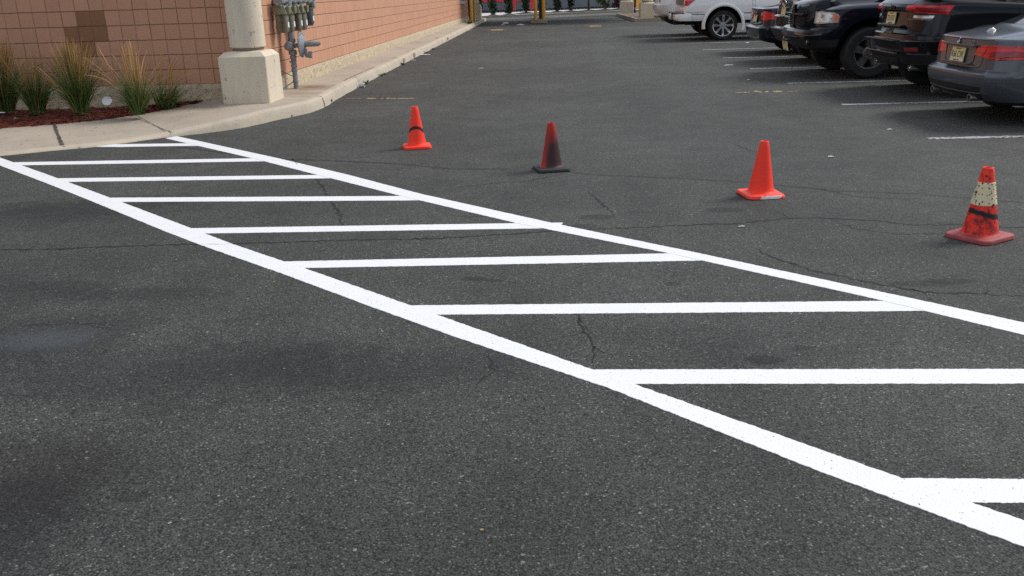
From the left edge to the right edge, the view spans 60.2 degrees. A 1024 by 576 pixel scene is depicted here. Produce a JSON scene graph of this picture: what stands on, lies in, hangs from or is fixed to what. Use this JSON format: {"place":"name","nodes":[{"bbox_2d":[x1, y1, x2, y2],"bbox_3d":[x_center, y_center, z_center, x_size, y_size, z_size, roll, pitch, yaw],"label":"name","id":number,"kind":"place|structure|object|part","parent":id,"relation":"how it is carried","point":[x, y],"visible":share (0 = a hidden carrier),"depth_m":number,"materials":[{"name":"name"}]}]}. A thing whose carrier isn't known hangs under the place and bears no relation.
{"place":"outdoors","nodes":[
{"label":"outdoors","id":0,"kind":"place"},
{"bbox_2d":[0,48,59,113],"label":"feather grass","id":1,"kind":"object","parent":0,"point":[32,101],"depth_m":11.44,"materials":[{"name":"green plant"}]},
{"bbox_2d":[24,37,124,114],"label":"feather grass","id":2,"kind":"object","parent":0,"point":[79,90],"depth_m":11.10,"materials":[{"name":"green plant"}]},
{"bbox_2d":[0,18,482,151],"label":"sidewalk","id":3,"kind":"structure","parent":0,"point":[161,121],"depth_m":11.07,"materials":[{"name":"concrete"}]},
{"bbox_2d":[0,98,201,128],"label":"mulch","id":4,"kind":"object","parent":3,"relation":"on","point":[26,118],"visible":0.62,"depth_m":11.34,"materials":[{"name":"wood"}]},
{"bbox_2d":[0,37,45,111],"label":"feather grass","id":5,"kind":"object","parent":4,"relation":"on","point":[8,101],"depth_m":11.72,"materials":[{"name":"green plant"}]},
{"bbox_2d":[102,96,111,104],"bbox_3d":[-5.605,-2.588,12.226,0.133,0.132,0.012,-5,-13,-9],"label":"paper plate","id":6,"kind":"object","parent":4,"relation":"on","point":[107,100],"visible":0.98,"depth_m":12.23,"materials":[{"name":"white paper"}]},
{"bbox_2d":[86,39,174,114],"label":"feather grass","id":7,"kind":"object","parent":4,"relation":"on","point":[136,100],"depth_m":10.99,"materials":[{"name":"green plant"}]},
{"bbox_2d":[143,49,196,109],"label":"feather grass","id":8,"kind":"object","parent":4,"relation":"on","point":[164,102],"depth_m":11.69,"materials":[{"name":"green plant"}]},
{"bbox_2d":[218,0,283,103],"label":"pedestal column","id":9,"kind":"structure","parent":3,"relation":"on","point":[249,68],"depth_m":11.82,"materials":[{"name":"beige paint"}]},
{"bbox_2d":[272,0,320,88],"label":"gas service","id":10,"kind":"object","parent":3,"relation":"on","point":[302,44],"visible":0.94,"depth_m":13.47,"materials":[{"name":"grey paint"}]},
{"bbox_2d":[273,4,290,32],"bbox_3d":[-3.383,-4.018,13.035,0.232,0.489,0.237,-1,19,3],"label":"gas meter","id":11,"kind":"object","parent":10,"relation":"attached to","point":[281,12],"visible":0.94,"depth_m":12.99,"materials":[{"name":"metal"}]},
{"bbox_2d":[284,3,296,31],"bbox_3d":[-3.370,-4.120,13.338,0.232,0.489,0.237,-1,19,3],"label":"gas meter","id":12,"kind":"object","parent":10,"relation":"attached to","point":[292,19],"visible":0.43,"depth_m":13.29,"materials":[{"name":"metal"}]},
{"bbox_2d":[292,3,303,30],"bbox_3d":[-3.353,-4.255,13.735,0.232,0.489,0.237,-1,19,3],"label":"gas meter","id":13,"kind":"object","parent":10,"relation":"attached to","point":[298,19],"visible":0.56,"depth_m":13.70,"materials":[{"name":"metal"}]},
{"bbox_2d":[297,2,308,29],"bbox_3d":[-3.341,-4.350,14.019,0.232,0.489,0.237,-1,19,3],"label":"gas meter","id":14,"kind":"object","parent":10,"relation":"attached to","point":[304,18],"visible":0.38,"depth_m":13.98,"materials":[{"name":"metal"}]},
{"bbox_2d":[306,1,315,25],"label":"gas meter","id":15,"kind":"object","parent":10,"relation":"attached to","point":[310,13],"visible":0.53,"depth_m":14.37,"materials":[{"name":"metal"}]},
{"bbox_2d":[469,0,472,22],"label":"safety post","id":16,"kind":"object","parent":3,"relation":"on","point":[471,8],"visible":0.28,"depth_m":41.05,"materials":[{"name":"yellow metal"}]},
{"bbox_2d":[472,0,474,21],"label":"steel post","id":17,"kind":"object","parent":3,"relation":"on","point":[473,11],"visible":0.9,"depth_m":41.86,"materials":[{"name":"yellow metal"}]},
{"bbox_2d":[475,0,481,18],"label":"pedestal column","id":18,"kind":"structure","parent":3,"relation":"on","point":[478,11],"depth_m":46.18,"materials":[{"name":"beige paint"}]},
{"bbox_2d":[0,15,1023,575],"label":"ground","id":19,"kind":"structure","parent":0,"point":[172,405],"depth_m":4.08,"materials":[{"name":"grey asphalt"}]},
{"bbox_2d":[0,0,469,109],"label":"brick building","id":20,"kind":"structure","parent":19,"relation":"on","point":[345,33],"depth_m":12.37,"materials":[{"name":"brick"}]},
{"bbox_2d":[0,18,485,155],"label":"kerb","id":21,"kind":"structure","parent":19,"relation":"on","point":[316,103],"depth_m":11.60,"materials":[{"name":"concrete"}]},
{"bbox_2d":[346,97,413,99],"bbox_3d":[-2.019,-2.892,13.478,1.102,0.005,0.246,0,19,6],"label":"faded pavement marking","id":22,"kind":"object","parent":19,"relation":"on","point":[381,98],"visible":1,"depth_m":13.44,"materials":[{"name":"yellow paint"}]},
{"bbox_2d":[403,106,431,149],"bbox_3d":[-0.982,-1.647,9.029,0.285,0.414,0.285,-5,19,-9],"label":"traffic cone","id":23,"kind":"object","parent":19,"relation":"on","point":[416,139],"visible":1,"depth_m":8.98,"materials":[{"name":"orange plastic"}]},
{"bbox_2d":[0,136,1023,546],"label":"hatched marking","id":24,"kind":"object","parent":19,"relation":"on","point":[956,500],"visible":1,"depth_m":4.31,"materials":[{"name":"white paint"}]},
{"bbox_2d":[530,17,547,22],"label":"bollard base","id":25,"kind":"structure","parent":19,"relation":"on","point":[532,20],"depth_m":42.31,"materials":[{"name":"concrete"}]},
{"bbox_2d":[534,0,536,19],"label":"safety post","id":26,"kind":"object","parent":25,"relation":"on","point":[535,9],"visible":1,"depth_m":41.95,"materials":[{"name":"yellow metal"}]},
{"bbox_2d":[539,0,541,18],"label":"steel post","id":27,"kind":"object","parent":25,"relation":"on","point":[540,9],"visible":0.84,"depth_m":42.84,"materials":[{"name":"black metal"}]},
{"bbox_2d":[542,0,545,18],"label":"safety post","id":28,"kind":"object","parent":25,"relation":"on","point":[543,9],"visible":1,"depth_m":42.14,"materials":[{"name":"yellow metal"}]},
{"bbox_2d":[533,122,570,172],"bbox_3d":[0.343,-1.237,7.703,0.294,0.408,0.294,-5,19,-11],"label":"traffic cone","id":29,"kind":"object","parent":19,"relation":"on","point":[551,161],"visible":1,"depth_m":7.66,"materials":[{"name":"plastic"}]},
{"bbox_2d":[482,10,638,17],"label":"kerb","id":30,"kind":"structure","parent":19,"relation":"on","point":[546,14],"depth_m":54.83,"materials":[{"name":"concrete"}]},
{"bbox_2d":[482,7,638,15],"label":"gravel bed","id":31,"kind":"object","parent":19,"relation":"on","point":[513,12],"visible":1,"depth_m":62.36,"materials":[{"name":"white gravel"}]},
{"bbox_2d":[487,0,497,13],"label":"shrub","id":32,"kind":"object","parent":31,"relation":"on","point":[493,8],"visible":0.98,"depth_m":54.01,"materials":[{"name":"green plant"}]},
{"bbox_2d":[504,0,513,13],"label":"shrub","id":33,"kind":"object","parent":31,"relation":"on","point":[509,8],"visible":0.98,"depth_m":54.94,"materials":[{"name":"green plant"}]},
{"bbox_2d":[530,0,533,9],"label":"red post","id":34,"kind":"object","parent":31,"relation":"on","point":[531,5],"visible":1,"depth_m":60.02,"materials":[{"name":"metal"}]},
{"bbox_2d":[488,8,619,15],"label":"bed mulch","id":35,"kind":"object","parent":31,"relation":"on","point":[561,11],"visible":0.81,"depth_m":56.63,"materials":[{"name":"brown"}]},
{"bbox_2d":[521,0,529,11],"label":"shrub","id":36,"kind":"object","parent":35,"relation":"on","point":[526,5],"visible":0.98,"depth_m":56.38,"materials":[{"name":"green plant"}]},
{"bbox_2d":[566,0,574,9],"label":"shrub","id":37,"kind":"object","parent":35,"relation":"on","point":[570,4],"visible":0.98,"depth_m":57.81,"materials":[{"name":"green plant"}]},
{"bbox_2d":[553,0,561,10],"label":"shrub","id":38,"kind":"object","parent":31,"relation":"on","point":[557,4],"visible":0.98,"depth_m":57.59,"materials":[{"name":"green plant"}]},
{"bbox_2d":[595,0,611,8],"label":"shrub","id":39,"kind":"object","parent":31,"relation":"on","point":[605,3],"visible":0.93,"depth_m":59.49,"materials":[{"name":"green plant"}]},
{"bbox_2d":[611,0,620,7],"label":"shrub","id":40,"kind":"object","parent":31,"relation":"on","point":[615,3],"visible":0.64,"depth_m":59.93,"materials":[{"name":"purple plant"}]},
{"bbox_2d":[636,0,641,8],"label":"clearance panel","id":41,"kind":"object","parent":31,"relation":"on","point":[637,3],"visible":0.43,"depth_m":58.82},
{"bbox_2d":[616,13,662,21],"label":"planted island","id":42,"kind":"structure","parent":19,"relation":"on","point":[634,17],"depth_m":42.43,"materials":[{"name":"concrete"}]},
{"bbox_2d":[620,0,633,13],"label":"pedestal column","id":43,"kind":"structure","parent":42,"relation":"on","point":[626,6],"depth_m":50.74,"materials":[{"name":"beige paint"}]},
{"bbox_2d":[639,0,655,16],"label":"pedestal column","id":44,"kind":"structure","parent":42,"relation":"on","point":[646,8],"depth_m":43.17,"materials":[{"name":"beige paint"}]},
{"bbox_2d":[653,0,749,32],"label":"parked suv","id":45,"kind":"object","parent":19,"relation":"on","point":[662,9],"visible":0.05,"depth_m":27.84,"materials":[{"name":"white paint"}]},
{"bbox_2d":[668,0,779,39],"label":"pickup truck","id":46,"kind":"object","parent":19,"relation":"on","point":[717,19],"visible":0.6,"depth_m":25.04,"materials":[{"name":"white paint"}]},
{"bbox_2d":[686,41,763,43],"bbox_3d":[7.377,-6.747,24.114,5.205,0.005,0.119,-1,19,2],"label":"parking line","id":47,"kind":"object","parent":19,"relation":"on","point":[729,42],"visible":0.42,"depth_m":24.15,"materials":[{"name":"white paint"}]},
{"bbox_2d":[707,48,761,49],"bbox_3d":[7.265,-5.875,21.531,5.205,0.005,0.116,-1,19,2],"label":"parking line","id":48,"kind":"object","parent":19,"relation":"on","point":[725,49],"visible":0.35,"depth_m":21.58,"materials":[{"name":"white paint"}]},
{"bbox_2d":[730,56,790,57],"bbox_3d":[7.155,-5.004,18.949,5.205,0.005,0.117,-1,19,2],"label":"parking line","id":49,"kind":"object","parent":19,"relation":"on","point":[768,56],"visible":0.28,"depth_m":18.99,"materials":[{"name":"white paint"}]},
{"bbox_2d":[737,140,784,199],"bbox_3d":[1.850,-0.885,6.531,0.285,0.406,0.285,-4,19,-6],"label":"traffic cone","id":50,"kind":"object","parent":19,"relation":"on","point":[761,185],"visible":1,"depth_m":6.49,"materials":[{"name":"orange plastic"}]},
{"bbox_2d":[736,91,797,92],"bbox_3d":[3.723,-2.871,12.909,0.954,0.005,0.277,-1,19,3],"label":"faded pavement marking","id":51,"kind":"object","parent":19,"relation":"on","point":[767,91],"visible":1,"depth_m":12.85,"materials":[{"name":"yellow paint"}]},
{"bbox_2d":[746,4,799,53],"bbox_3d":[7.768,-6.112,19.946,4.680,1.445,1.798,-1,19,3],"label":"parked sedan","id":52,"kind":"object","parent":19,"relation":"on","point":[762,21],"visible":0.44,"depth_m":19.50,"materials":[{"name":"blue paint"}]},
{"bbox_2d":[750,67,809,68],"bbox_3d":[7.043,-4.132,16.366,5.206,0.005,0.116,-1,19,2],"label":"parking line","id":53,"kind":"object","parent":19,"relation":"on","point":[781,67],"visible":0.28,"depth_m":16.42,"materials":[{"name":"white paint"}]},
{"bbox_2d":[770,0,811,57],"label":"parked suv","id":54,"kind":"object","parent":19,"relation":"on","point":[782,16],"visible":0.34,"depth_m":17.64,"materials":[{"name":"black paint"}]},
{"bbox_2d":[781,0,885,78],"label":"pickup truck","id":55,"kind":"object","parent":19,"relation":"on","point":[829,34],"visible":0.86,"depth_m":14.15,"materials":[{"name":"black paint"}]},
{"bbox_2d":[788,80,907,83],"bbox_3d":[6.933,-3.261,13.783,5.201,0.005,0.117,-1,19,2],"label":"parking line","id":56,"kind":"object","parent":19,"relation":"on","point":[847,81],"visible":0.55,"depth_m":13.84,"materials":[{"name":"white paint"}]},
{"bbox_2d":[841,101,982,104],"bbox_3d":[6.823,-2.389,11.200,5.209,0.005,0.116,-1,19,2],"label":"parking line","id":57,"kind":"object","parent":19,"relation":"on","point":[912,102],"visible":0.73,"depth_m":11.25,"materials":[{"name":"white paint"}]},
{"bbox_2d":[864,0,1023,84],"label":"parked suv","id":58,"kind":"object","parent":19,"relation":"on","point":[905,37],"visible":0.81,"depth_m":11.49,"materials":[{"name":"black paint"}]},
{"bbox_2d":[927,135,1023,139],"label":"parking line","id":59,"kind":"object","parent":19,"relation":"on","point":[970,137],"visible":1,"depth_m":8.69,"materials":[{"name":"white paint"}]},
{"bbox_2d":[928,14,1023,107],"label":"parked car","id":60,"kind":"object","parent":19,"relation":"on","point":[985,65],"visible":1,"depth_m":9.39,"materials":[{"name":"grey paint"}]},
{"bbox_3d":[5.939,-3.015,9.618,0.734,0.250,1.200,-1,19,1],"label":"rear window","id":61,"kind":"part","parent":60,"relation":"part of","materials":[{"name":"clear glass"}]},
{"bbox_2d":[945,166,1014,244],"bbox_3d":[2.833,-0.512,5.298,0.297,0.431,0.297,-12,21,-28],"label":"traffic cone","id":62,"kind":"object","parent":19,"relation":"on","point":[980,226],"visible":1,"depth_m":5.25,"materials":[{"name":"orange plastic"}]},
{"bbox_2d":[482,6,613,11],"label":"sidewalk","id":63,"kind":"structure","parent":0,"point":[553,8],"depth_m":66.77,"materials":[{"name":"grey concrete"}]},
{"bbox_2d":[481,0,654,10],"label":"shop building","id":64,"kind":"structure","parent":63,"relation":"on","point":[500,4],"depth_m":62.41,"materials":[{"name":"grey stone"}]},
{"bbox_2d":[486,12,638,19],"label":"cross lane","id":65,"kind":"structure","parent":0,"point":[548,16],"depth_m":52.53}
]}

